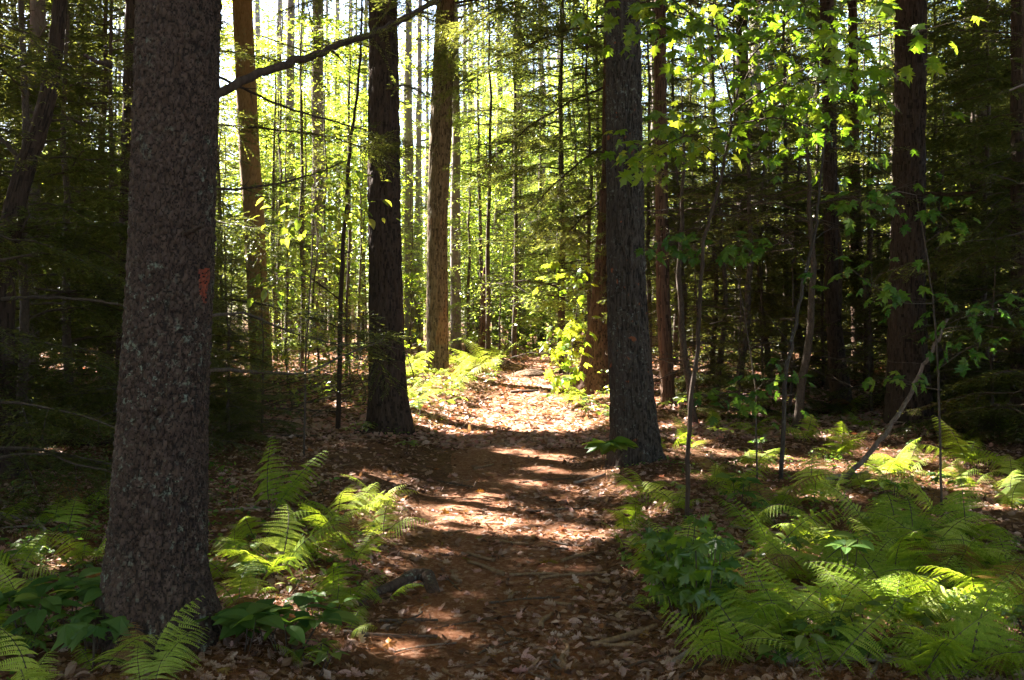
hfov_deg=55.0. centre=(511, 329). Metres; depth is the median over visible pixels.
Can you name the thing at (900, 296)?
shaded maple sapling
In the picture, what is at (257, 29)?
pine tree
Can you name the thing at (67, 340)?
hemlock tree
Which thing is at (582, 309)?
sapling
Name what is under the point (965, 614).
fern
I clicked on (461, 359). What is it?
fern
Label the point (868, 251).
hemlock tree
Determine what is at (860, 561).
fern
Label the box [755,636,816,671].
leafy plant
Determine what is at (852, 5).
pale slim tree
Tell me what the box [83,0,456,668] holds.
rough tree
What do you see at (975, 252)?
hemlock tree
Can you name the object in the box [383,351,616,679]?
path
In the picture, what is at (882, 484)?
leafy plant
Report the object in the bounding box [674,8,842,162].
pine tree
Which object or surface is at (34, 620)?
leafy plant
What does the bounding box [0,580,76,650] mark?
leafy plant
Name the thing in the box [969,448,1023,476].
fern
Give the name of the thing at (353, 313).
pine tree
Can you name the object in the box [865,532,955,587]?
fern
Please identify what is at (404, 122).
pine tree
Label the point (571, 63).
hemlock tree
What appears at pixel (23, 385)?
hemlock tree
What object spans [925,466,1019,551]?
fern
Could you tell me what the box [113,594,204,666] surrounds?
fern
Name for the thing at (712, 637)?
fern
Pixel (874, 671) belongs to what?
stick
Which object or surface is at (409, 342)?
sapling
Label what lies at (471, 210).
sapling
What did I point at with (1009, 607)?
fern
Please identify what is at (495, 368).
leafy plant
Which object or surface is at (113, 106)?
hemlock tree
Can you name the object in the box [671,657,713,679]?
stick
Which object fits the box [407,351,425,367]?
fern
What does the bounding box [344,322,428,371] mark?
sapling
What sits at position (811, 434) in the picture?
fern
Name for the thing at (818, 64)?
hemlock tree
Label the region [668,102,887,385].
hemlock tree
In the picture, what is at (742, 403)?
leafy plant
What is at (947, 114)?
hemlock tree
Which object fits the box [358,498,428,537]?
fern
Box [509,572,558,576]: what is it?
stick
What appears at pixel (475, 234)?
sapling
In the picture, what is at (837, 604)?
leafy plant
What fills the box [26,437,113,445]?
stick
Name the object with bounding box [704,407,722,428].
fern
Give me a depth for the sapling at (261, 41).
32.86 m
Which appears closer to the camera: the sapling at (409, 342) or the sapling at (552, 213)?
the sapling at (409, 342)
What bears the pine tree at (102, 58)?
on the ground at (430, 465)
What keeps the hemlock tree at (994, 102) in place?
on the ground at (430, 465)
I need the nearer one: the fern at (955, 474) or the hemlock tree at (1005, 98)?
the fern at (955, 474)
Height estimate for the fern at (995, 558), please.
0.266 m
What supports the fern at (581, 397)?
on the ground at (430, 465)
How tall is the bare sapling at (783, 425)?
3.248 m
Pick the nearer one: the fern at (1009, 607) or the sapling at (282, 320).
the fern at (1009, 607)
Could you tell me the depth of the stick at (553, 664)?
4.36 m
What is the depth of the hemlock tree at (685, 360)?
13.54 m
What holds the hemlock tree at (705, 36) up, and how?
on the ground at (430, 465)
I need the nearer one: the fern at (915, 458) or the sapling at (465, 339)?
the fern at (915, 458)
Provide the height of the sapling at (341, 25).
8.118 m
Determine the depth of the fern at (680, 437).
10.87 m
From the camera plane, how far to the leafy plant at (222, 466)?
9.15 m
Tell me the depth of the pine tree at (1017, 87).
2.90 m
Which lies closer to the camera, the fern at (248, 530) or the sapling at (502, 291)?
the fern at (248, 530)
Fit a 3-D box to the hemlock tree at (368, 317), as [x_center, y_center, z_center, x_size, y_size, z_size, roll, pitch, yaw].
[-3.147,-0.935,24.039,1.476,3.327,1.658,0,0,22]
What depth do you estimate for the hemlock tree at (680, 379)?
15.42 m
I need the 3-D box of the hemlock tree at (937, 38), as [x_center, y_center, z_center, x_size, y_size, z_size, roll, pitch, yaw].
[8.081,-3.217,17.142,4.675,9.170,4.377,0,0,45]
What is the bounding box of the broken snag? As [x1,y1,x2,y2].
[478,267,485,357]
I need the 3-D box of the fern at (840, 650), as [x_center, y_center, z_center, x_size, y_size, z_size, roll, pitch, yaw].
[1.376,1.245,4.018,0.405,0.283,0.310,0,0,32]
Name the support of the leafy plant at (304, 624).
on the ground at (430, 465)
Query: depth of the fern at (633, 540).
6.54 m
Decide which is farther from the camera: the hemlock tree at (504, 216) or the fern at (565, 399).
the hemlock tree at (504, 216)
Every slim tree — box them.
[746,0,949,370]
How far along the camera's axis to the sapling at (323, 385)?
15.46 m
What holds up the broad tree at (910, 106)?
on the ground at (430, 465)
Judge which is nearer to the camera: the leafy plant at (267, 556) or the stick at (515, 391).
the leafy plant at (267, 556)
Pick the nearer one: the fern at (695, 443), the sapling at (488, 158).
the fern at (695, 443)
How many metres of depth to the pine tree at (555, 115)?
37.89 m
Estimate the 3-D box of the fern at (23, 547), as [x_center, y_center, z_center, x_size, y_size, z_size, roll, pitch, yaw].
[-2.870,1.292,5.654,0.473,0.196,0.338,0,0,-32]
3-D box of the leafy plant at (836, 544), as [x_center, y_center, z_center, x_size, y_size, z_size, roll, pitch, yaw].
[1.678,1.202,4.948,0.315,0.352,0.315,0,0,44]
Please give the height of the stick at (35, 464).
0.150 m
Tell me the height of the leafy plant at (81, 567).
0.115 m
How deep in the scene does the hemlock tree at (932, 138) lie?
28.20 m
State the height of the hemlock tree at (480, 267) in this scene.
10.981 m
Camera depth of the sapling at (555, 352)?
22.47 m
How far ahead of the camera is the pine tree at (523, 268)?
30.92 m
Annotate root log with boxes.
[354,568,439,606]
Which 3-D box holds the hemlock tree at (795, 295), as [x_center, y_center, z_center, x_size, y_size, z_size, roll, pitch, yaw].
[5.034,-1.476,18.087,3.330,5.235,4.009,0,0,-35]
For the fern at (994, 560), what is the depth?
5.37 m
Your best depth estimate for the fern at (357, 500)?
7.23 m
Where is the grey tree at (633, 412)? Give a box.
[604,0,666,468]
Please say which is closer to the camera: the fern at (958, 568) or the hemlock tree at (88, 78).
the fern at (958, 568)
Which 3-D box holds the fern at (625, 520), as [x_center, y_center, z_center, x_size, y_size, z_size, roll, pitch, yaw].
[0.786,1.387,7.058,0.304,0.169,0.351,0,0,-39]
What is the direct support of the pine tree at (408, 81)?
on the ground at (430, 465)
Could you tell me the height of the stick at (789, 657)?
0.084 m
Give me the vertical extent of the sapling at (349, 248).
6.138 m
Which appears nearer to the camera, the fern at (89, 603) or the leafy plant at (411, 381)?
the fern at (89, 603)
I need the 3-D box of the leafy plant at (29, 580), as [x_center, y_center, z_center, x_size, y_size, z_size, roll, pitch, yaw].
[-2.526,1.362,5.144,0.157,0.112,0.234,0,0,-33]
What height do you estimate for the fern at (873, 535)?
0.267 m
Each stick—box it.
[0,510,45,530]
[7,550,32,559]
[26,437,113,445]
[28,461,110,468]
[210,433,316,438]
[226,504,293,510]
[230,471,320,478]
[231,375,303,393]
[256,380,322,406]
[264,370,336,390]
[265,407,335,411]
[269,383,336,406]
[280,397,346,406]
[293,386,365,405]
[294,489,320,499]
[302,404,366,420]
[316,379,367,387]
[321,438,380,444]
[332,462,356,467]
[341,380,357,401]
[343,629,436,638]
[378,613,437,621]
[384,611,422,631]
[394,640,455,651]
[430,613,514,629]
[437,480,472,486]
[441,575,461,590]
[442,529,468,533]
[449,569,462,582]
[466,551,495,561]
[466,560,504,575]
[473,463,493,469]
[474,444,514,446]
[477,638,521,655]
[489,594,559,603]
[493,438,539,444]
[499,539,527,545]
[499,625,523,640]
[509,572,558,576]
[510,387,564,392]
[519,477,572,482]
[526,667,550,679]
[531,503,589,511]
[538,572,589,579]
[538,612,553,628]
[548,540,582,546]
[550,600,573,605]
[550,653,562,670]
[560,551,593,562]
[560,639,569,666]
[567,529,590,532]
[573,473,605,484]
[575,571,606,575]
[590,623,657,648]
[592,611,627,620]
[594,576,610,584]
[600,641,633,647]
[618,603,662,623]
[618,653,666,671]
[670,641,705,664]
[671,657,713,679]
[730,525,781,533]
[734,542,823,556]
[749,580,865,599]
[776,652,958,669]
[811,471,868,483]
[865,652,879,679]
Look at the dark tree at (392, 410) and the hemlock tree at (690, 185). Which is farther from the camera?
the hemlock tree at (690, 185)
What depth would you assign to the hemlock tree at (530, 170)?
20.55 m
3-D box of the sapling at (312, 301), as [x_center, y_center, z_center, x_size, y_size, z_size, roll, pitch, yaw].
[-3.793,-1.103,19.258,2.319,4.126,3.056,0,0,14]
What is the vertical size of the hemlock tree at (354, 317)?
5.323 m
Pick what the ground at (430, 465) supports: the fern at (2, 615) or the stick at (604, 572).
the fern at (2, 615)
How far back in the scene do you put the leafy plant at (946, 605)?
4.34 m
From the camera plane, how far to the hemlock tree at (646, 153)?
32.73 m
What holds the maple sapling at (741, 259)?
on the ground at (430, 465)
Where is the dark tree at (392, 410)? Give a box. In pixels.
[264,0,454,435]
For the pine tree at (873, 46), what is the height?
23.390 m
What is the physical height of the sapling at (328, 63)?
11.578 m
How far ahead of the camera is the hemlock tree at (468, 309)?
24.88 m
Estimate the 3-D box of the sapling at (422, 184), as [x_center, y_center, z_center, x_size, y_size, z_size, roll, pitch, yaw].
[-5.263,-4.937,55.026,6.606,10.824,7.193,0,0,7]
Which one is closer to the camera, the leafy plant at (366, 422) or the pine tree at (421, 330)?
the leafy plant at (366, 422)
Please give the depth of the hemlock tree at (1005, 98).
18.68 m
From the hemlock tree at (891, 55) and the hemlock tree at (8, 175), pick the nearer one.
the hemlock tree at (8, 175)
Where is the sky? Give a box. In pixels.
[1,0,1010,321]
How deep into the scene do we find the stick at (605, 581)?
5.80 m
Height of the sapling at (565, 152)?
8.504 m
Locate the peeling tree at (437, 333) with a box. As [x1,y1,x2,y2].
[303,0,603,372]
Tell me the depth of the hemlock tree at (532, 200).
39.91 m
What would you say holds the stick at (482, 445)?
on the path
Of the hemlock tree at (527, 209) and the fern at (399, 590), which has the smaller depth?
the fern at (399, 590)
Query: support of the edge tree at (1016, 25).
on the ground at (430, 465)
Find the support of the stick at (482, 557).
on the path
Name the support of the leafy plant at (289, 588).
on the ground at (430, 465)
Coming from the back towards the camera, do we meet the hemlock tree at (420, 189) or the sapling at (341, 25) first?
the hemlock tree at (420, 189)
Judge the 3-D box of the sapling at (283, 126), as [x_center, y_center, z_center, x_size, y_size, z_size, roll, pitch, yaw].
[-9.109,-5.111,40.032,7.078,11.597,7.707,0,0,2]
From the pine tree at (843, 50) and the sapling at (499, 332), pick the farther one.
the pine tree at (843, 50)
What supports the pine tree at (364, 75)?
on the ground at (430, 465)
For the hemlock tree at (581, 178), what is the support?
on the ground at (430, 465)
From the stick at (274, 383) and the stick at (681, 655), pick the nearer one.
the stick at (681, 655)
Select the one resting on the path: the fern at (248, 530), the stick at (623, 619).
the stick at (623, 619)
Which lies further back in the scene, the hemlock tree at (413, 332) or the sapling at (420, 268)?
the sapling at (420, 268)
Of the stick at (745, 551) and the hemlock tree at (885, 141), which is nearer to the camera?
the stick at (745, 551)
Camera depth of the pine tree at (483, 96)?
51.93 m
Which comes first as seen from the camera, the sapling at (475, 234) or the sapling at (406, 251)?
the sapling at (406, 251)
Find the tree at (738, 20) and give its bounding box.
[538,0,893,354]
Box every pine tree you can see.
[0,0,125,52]
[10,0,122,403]
[12,1,123,141]
[21,5,124,151]
[26,0,123,221]
[79,2,273,185]
[114,7,123,169]
[115,0,420,350]
[212,1,279,345]
[215,1,298,258]
[221,0,310,253]
[222,0,337,317]
[222,0,342,330]
[228,0,356,340]
[262,0,403,338]
[264,0,358,338]
[267,2,268,281]
[285,0,334,327]
[285,0,367,344]
[300,0,434,263]
[331,9,350,336]
[337,0,498,345]
[338,0,479,344]
[351,1,358,329]
[353,0,603,352]
[353,26,476,271]
[399,17,429,344]
[414,1,566,341]
[422,2,545,343]
[422,8,428,337]
[460,3,525,266]
[461,1,592,347]
[462,0,646,345]
[466,1,568,345]
[477,0,599,345]
[530,0,649,149]
[544,0,555,202]
[554,0,786,346]
[575,6,689,139]
[594,9,764,188]
[643,2,757,298]
[644,1,748,277]
[644,1,893,339]
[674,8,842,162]
[717,0,835,298]
[720,0,858,324]
[761,1,877,217]
[781,2,878,221]
[820,4,948,181]
[838,13,892,146]
[840,0,1010,359]
[844,0,999,158]
[1009,84,1023,90]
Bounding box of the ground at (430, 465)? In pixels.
[0,321,1023,679]
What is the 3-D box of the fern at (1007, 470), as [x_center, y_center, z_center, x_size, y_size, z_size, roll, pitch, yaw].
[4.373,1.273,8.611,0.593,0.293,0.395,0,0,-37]
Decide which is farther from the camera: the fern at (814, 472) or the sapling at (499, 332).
the sapling at (499, 332)
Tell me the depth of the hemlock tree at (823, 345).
17.49 m
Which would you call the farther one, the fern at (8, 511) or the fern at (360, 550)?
the fern at (8, 511)
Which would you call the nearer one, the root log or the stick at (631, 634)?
the stick at (631, 634)
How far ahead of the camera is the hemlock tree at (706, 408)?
13.94 m
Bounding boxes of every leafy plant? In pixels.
[0,534,44,548]
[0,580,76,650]
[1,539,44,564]
[1,623,52,655]
[2,567,101,642]
[2,605,59,635]
[14,578,44,585]
[17,546,52,563]
[36,609,134,673]
[43,605,78,626]
[45,576,113,648]
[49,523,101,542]
[74,555,103,569]
[78,634,116,667]
[186,603,288,653]
[209,460,232,471]
[215,539,256,553]
[220,624,260,642]
[223,484,249,506]
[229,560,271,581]
[232,596,359,653]
[248,617,290,644]
[257,553,272,578]
[277,574,311,595]
[279,593,303,618]
[284,638,348,678]
[288,590,356,632]
[309,477,339,498]
[343,423,374,435]
[358,421,377,431]
[395,440,418,454]
[407,377,418,387]
[410,397,429,420]
[414,390,466,412]
[436,379,467,399]
[460,372,498,390]
[487,354,515,368]
[487,362,500,375]
[544,389,586,406]
[560,395,596,415]
[578,403,608,425]
[584,436,638,476]
[637,514,712,609]
[637,524,745,639]
[655,481,684,496]
[656,394,697,416]
[689,535,742,595]
[701,527,740,557]
[707,422,746,446]
[710,392,769,415]
[714,603,747,633]
[715,472,764,512]
[722,608,779,638]
[723,540,756,555]
[744,550,789,566]
[748,499,799,528]
[749,437,766,451]
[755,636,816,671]
[757,628,825,669]
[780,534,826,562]
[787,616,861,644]
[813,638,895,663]
[815,531,882,588]
[826,593,855,614]
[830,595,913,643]
[861,531,936,546]
[864,479,913,501]
[887,456,919,477]
[896,582,956,593]
[906,439,921,444]
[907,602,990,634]
[923,527,967,545]
[926,471,966,491]
[927,535,953,562]
[935,590,969,611]
[958,450,984,467]
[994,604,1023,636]
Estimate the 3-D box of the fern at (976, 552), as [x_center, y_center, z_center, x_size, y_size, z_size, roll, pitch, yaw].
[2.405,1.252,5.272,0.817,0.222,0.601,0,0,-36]
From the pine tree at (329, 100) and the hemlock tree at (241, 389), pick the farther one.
the pine tree at (329, 100)
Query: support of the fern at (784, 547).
on the ground at (430, 465)
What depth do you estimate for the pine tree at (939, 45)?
29.06 m
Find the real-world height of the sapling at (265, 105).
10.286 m
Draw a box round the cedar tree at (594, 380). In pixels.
[407,0,609,393]
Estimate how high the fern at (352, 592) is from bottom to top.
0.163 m
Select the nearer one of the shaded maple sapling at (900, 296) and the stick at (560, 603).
the stick at (560, 603)
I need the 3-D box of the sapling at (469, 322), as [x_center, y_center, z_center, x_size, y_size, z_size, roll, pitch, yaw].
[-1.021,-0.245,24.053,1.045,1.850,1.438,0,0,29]
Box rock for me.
[514,369,545,376]
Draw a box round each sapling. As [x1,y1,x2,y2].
[212,319,316,391]
[214,82,297,349]
[215,29,311,292]
[216,49,340,295]
[217,4,367,368]
[218,0,354,277]
[218,93,347,341]
[218,141,238,324]
[219,10,363,325]
[220,8,423,357]
[222,160,248,331]
[223,21,425,294]
[223,63,341,285]
[223,120,330,308]
[224,240,295,334]
[229,139,309,342]
[230,20,368,345]
[231,151,402,455]
[232,42,425,338]
[232,221,329,387]
[235,107,360,338]
[235,173,318,327]
[246,236,352,390]
[252,334,331,409]
[261,37,449,345]
[262,106,368,309]
[267,61,447,371]
[269,139,361,329]
[269,163,362,374]
[275,0,367,428]
[277,327,366,409]
[283,60,426,300]
[286,256,362,398]
[296,103,368,348]
[296,104,404,337]
[298,88,424,358]
[307,345,419,403]
[308,75,426,338]
[318,309,368,374]
[324,122,416,350]
[342,31,461,340]
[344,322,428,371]
[345,142,476,346]
[350,178,448,322]
[354,144,464,316]
[401,60,490,257]
[401,147,425,273]
[401,248,426,351]
[402,272,425,358]
[403,232,450,326]
[404,328,449,384]
[405,72,569,307]
[405,151,527,319]
[413,204,501,331]
[421,141,548,342]
[423,79,568,293]
[423,161,482,338]
[448,250,501,344]
[449,284,491,353]
[450,185,555,349]
[450,315,497,362]
[454,296,505,350]
[470,252,531,341]
[471,135,550,311]
[478,314,537,355]
[491,287,529,337]
[492,257,540,329]
[492,309,531,347]
[498,226,549,346]
[500,45,654,328]
[503,202,584,352]
[506,303,566,350]
[517,273,586,342]
[522,317,579,359]
[524,0,674,250]
[524,282,570,347]
[525,211,593,330]
[526,302,555,349]
[528,157,594,316]
[528,180,591,319]
[529,77,594,209]
[530,310,586,366]
[531,220,585,358]
[531,318,580,360]
[533,252,600,400]
[537,252,586,349]
[548,0,649,265]
[548,0,988,532]
[551,269,592,339]
[555,321,587,371]
[591,367,609,394]
[635,231,814,498]
[656,310,726,365]
[669,114,734,307]
[702,320,763,380]
[761,0,927,255]
[762,130,833,479]
[796,172,1023,515]
[833,319,959,485]
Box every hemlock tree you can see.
[0,0,52,338]
[0,0,89,317]
[0,0,122,387]
[0,0,123,367]
[0,0,124,354]
[0,0,223,470]
[0,0,229,544]
[0,0,253,445]
[0,0,257,408]
[0,0,259,392]
[0,12,115,414]
[0,42,74,337]
[2,10,277,461]
[3,0,124,221]
[26,40,263,435]
[43,32,275,366]
[47,2,231,300]
[48,95,282,329]
[59,1,122,229]
[87,26,123,333]
[108,108,298,324]
[115,3,335,356]
[208,242,293,444]
[209,126,277,400]
[209,252,279,423]
[211,269,309,434]
[213,105,288,368]
[215,47,337,360]
[217,0,368,366]
[218,0,367,346]
[219,72,242,329]
[232,141,330,347]
[234,122,344,366]
[269,0,427,356]
[289,182,366,344]
[354,284,413,345]
[360,75,472,341]
[400,183,426,345]
[402,0,565,357]
[404,0,578,341]
[404,5,594,360]
[409,0,673,373]
[415,111,532,352]
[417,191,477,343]
[420,35,529,339]
[423,249,463,334]
[448,5,578,344]
[448,94,510,342]
[457,0,655,360]
[461,193,530,343]
[462,95,568,328]
[470,0,671,344]
[470,56,586,346]
[472,7,582,348]
[478,0,706,365]
[484,50,582,339]
[491,4,652,347]
[491,120,554,326]
[493,0,652,337]
[505,158,582,348]
[507,2,594,334]
[522,0,734,326]
[522,3,692,317]
[544,97,601,298]
[547,0,728,349]
[549,110,707,310]
[551,0,779,387]
[552,194,672,333]
[557,87,829,422]
[583,127,775,393]
[586,0,797,364]
[642,1,800,341]
[644,39,764,344]
[644,47,721,329]
[645,0,859,379]
[645,6,794,360]
[646,141,826,390]
[648,75,876,392]
[653,1,849,351]
[655,244,737,403]
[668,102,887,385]
[671,1,849,346]
[671,73,734,335]
[674,0,890,385]
[674,63,955,429]
[675,219,765,382]
[679,256,793,425]
[686,0,875,367]
[690,20,849,344]
[702,115,886,379]
[707,0,928,353]
[708,221,818,390]
[717,1,861,332]
[725,230,858,418]
[735,0,889,375]
[735,111,951,390]
[760,63,958,375]
[761,102,950,389]
[770,1,893,340]
[773,206,863,387]
[778,6,892,344]
[779,0,958,345]
[799,0,1009,364]
[800,1,1008,368]
[814,0,1023,407]
[815,0,998,342]
[815,233,888,414]
[821,0,964,345]
[821,105,1010,404]
[824,48,889,304]
[825,0,1004,343]
[838,0,1010,357]
[840,35,963,307]
[842,0,1009,338]
[844,0,1010,391]
[859,0,1023,445]
[862,0,1010,411]
[863,41,953,298]
[876,0,1009,323]
[892,0,1023,409]
[902,247,1006,426]
[916,218,1023,445]
[926,94,1009,410]
[930,4,1009,322]
[938,0,1010,288]
[955,2,1009,350]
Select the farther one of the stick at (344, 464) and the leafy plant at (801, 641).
the stick at (344, 464)
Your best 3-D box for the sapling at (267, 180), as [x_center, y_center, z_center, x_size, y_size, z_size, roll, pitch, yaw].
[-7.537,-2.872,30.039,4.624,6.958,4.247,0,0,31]
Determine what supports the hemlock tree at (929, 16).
on the ground at (430, 465)
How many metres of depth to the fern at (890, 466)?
9.14 m
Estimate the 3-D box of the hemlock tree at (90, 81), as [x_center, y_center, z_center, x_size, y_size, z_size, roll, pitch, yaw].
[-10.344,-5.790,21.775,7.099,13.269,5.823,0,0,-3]
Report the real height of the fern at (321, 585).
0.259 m
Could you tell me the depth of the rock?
20.21 m
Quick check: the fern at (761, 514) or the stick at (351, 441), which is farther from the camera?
the stick at (351, 441)
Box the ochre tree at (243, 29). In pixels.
[95,0,353,386]
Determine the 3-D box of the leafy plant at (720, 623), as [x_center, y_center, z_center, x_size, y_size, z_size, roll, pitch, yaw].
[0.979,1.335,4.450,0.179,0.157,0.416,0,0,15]
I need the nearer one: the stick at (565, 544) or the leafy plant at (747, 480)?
the stick at (565, 544)
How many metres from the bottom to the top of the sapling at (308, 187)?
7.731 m
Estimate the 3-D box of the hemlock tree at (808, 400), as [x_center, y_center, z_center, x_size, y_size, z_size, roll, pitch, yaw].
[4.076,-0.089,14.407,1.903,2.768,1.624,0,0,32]
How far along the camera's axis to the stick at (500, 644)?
4.64 m
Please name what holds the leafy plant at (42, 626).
on the ground at (430, 465)
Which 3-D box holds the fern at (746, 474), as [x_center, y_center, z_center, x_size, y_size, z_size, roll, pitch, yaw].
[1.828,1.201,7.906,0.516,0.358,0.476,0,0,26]
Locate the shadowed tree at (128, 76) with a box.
[0,0,437,437]
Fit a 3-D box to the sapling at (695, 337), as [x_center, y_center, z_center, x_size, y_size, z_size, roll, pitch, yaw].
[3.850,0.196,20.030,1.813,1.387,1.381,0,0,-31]
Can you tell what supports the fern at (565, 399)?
on the ground at (430, 465)
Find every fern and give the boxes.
[0,496,46,522]
[0,527,59,583]
[0,533,59,566]
[0,562,55,611]
[0,574,55,592]
[0,608,36,635]
[0,617,37,650]
[0,627,63,679]
[12,497,97,544]
[33,498,68,528]
[44,601,94,640]
[48,474,109,513]
[48,532,106,567]
[57,482,109,515]
[61,559,102,566]
[67,634,162,674]
[99,622,153,679]
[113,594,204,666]
[120,627,209,679]
[208,553,242,581]
[209,504,337,582]
[214,559,283,608]
[215,526,288,559]
[220,563,278,596]
[223,510,323,540]
[251,436,327,514]
[265,496,335,536]
[265,513,352,563]
[274,640,342,668]
[295,501,367,546]
[296,500,366,522]
[300,605,375,638]
[310,518,396,565]
[312,562,360,597]
[322,567,357,613]
[325,573,391,604]
[328,482,408,521]
[340,474,403,506]
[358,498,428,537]
[364,583,422,604]
[366,489,418,511]
[406,351,434,378]
[406,358,454,375]
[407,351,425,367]
[407,375,440,389]
[407,379,423,400]
[408,386,444,400]
[426,372,473,393]
[443,360,500,379]
[448,355,502,376]
[449,353,477,367]
[452,348,479,362]
[465,340,504,365]
[486,338,526,358]
[541,355,580,371]
[554,388,584,402]
[569,386,606,402]
[601,508,648,531]
[601,521,640,553]
[605,467,669,501]
[607,494,658,523]
[620,543,669,580]
[629,582,669,611]
[636,481,710,512]
[644,577,798,626]
[645,515,713,557]
[659,609,789,671]
[661,430,693,450]
[674,417,714,450]
[678,584,795,622]
[690,456,741,484]
[691,583,825,678]
[692,558,781,604]
[701,464,736,488]
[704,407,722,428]
[708,456,775,498]
[711,556,842,637]
[712,495,796,530]
[720,582,828,650]
[721,580,796,634]
[722,542,771,563]
[727,416,779,427]
[731,496,847,557]
[732,405,766,417]
[733,529,895,588]
[734,421,767,434]
[734,448,790,468]
[738,586,890,634]
[740,610,818,638]
[742,473,829,507]
[743,474,781,507]
[746,426,772,435]
[751,550,824,609]
[760,544,816,581]
[766,542,858,576]
[770,506,860,544]
[776,451,846,506]
[779,414,840,444]
[784,596,891,639]
[800,525,886,563]
[801,516,855,534]
[803,571,876,636]
[804,548,917,605]
[804,598,905,678]
[806,460,853,501]
[811,564,939,631]
[813,535,916,590]
[816,571,944,629]
[817,421,868,459]
[819,481,943,531]
[827,446,915,489]
[831,394,869,414]
[833,556,977,632]
[843,408,879,427]
[844,509,934,554]
[848,459,910,475]
[849,517,940,564]
[850,493,918,527]
[854,465,921,498]
[856,517,894,534]
[860,437,920,474]
[862,510,990,560]
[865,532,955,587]
[865,569,1015,628]
[868,496,954,543]
[869,443,937,471]
[869,572,1023,679]
[871,530,923,572]
[876,529,1005,584]
[877,608,990,666]
[879,605,1003,679]
[880,573,1023,629]
[885,527,996,561]
[887,470,985,516]
[888,567,1023,617]
[891,572,1023,640]
[891,622,1023,679]
[892,510,979,531]
[894,500,949,545]
[899,534,1021,575]
[901,414,1004,471]
[912,461,965,481]
[916,560,1023,617]
[919,552,1020,597]
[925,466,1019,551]
[933,515,993,539]
[937,429,973,442]
[938,460,980,483]
[938,531,1023,578]
[938,537,1023,567]
[949,468,1004,488]
[954,604,1023,678]
[961,431,990,442]
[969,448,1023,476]
[974,455,1023,487]
[985,469,1023,510]
[994,478,1023,497]
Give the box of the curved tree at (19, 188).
[0,0,122,478]
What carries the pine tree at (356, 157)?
on the ground at (430, 465)
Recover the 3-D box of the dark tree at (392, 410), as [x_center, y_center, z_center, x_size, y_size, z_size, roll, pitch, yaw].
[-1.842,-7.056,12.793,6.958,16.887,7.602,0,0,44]
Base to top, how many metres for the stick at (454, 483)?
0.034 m
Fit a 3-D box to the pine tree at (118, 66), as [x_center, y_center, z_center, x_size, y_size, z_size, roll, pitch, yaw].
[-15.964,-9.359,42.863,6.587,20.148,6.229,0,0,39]
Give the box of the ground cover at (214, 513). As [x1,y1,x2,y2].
[0,343,1023,679]
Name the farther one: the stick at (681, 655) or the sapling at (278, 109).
the sapling at (278, 109)
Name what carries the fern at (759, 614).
on the ground at (430, 465)
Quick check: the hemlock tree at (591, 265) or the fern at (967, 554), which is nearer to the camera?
the fern at (967, 554)
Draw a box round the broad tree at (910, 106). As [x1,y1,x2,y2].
[882,0,1009,425]
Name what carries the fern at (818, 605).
on the ground at (430, 465)
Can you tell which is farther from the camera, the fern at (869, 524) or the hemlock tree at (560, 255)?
the hemlock tree at (560, 255)
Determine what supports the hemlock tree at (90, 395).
on the ground at (430, 465)
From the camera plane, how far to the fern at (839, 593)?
4.69 m
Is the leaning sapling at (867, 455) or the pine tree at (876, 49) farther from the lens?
the pine tree at (876, 49)
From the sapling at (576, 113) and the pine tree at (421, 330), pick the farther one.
the sapling at (576, 113)
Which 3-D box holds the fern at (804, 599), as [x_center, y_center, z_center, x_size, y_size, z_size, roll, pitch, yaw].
[1.179,1.236,4.328,0.573,0.294,0.606,0,0,31]
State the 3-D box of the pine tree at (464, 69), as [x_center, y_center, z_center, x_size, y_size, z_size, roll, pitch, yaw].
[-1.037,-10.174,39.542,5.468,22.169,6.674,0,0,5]
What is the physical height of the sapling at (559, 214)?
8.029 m
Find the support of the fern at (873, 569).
on the ground at (430, 465)
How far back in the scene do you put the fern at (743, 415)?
13.95 m
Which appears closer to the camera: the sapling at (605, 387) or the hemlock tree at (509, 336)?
the sapling at (605, 387)
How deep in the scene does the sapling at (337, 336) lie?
16.01 m
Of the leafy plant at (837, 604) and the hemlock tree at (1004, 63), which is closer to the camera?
the leafy plant at (837, 604)
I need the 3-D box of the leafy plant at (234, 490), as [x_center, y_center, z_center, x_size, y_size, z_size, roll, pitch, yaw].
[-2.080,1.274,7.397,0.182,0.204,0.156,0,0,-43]
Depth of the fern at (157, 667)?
3.91 m
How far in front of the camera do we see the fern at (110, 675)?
3.91 m
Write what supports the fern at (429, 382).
on the ground at (430, 465)
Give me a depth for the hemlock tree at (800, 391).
12.89 m
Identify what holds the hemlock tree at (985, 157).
on the ground at (430, 465)
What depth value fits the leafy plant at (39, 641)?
4.16 m
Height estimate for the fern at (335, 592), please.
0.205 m
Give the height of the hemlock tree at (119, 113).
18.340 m
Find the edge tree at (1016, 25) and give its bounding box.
[1008,0,1023,437]
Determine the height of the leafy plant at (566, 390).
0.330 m

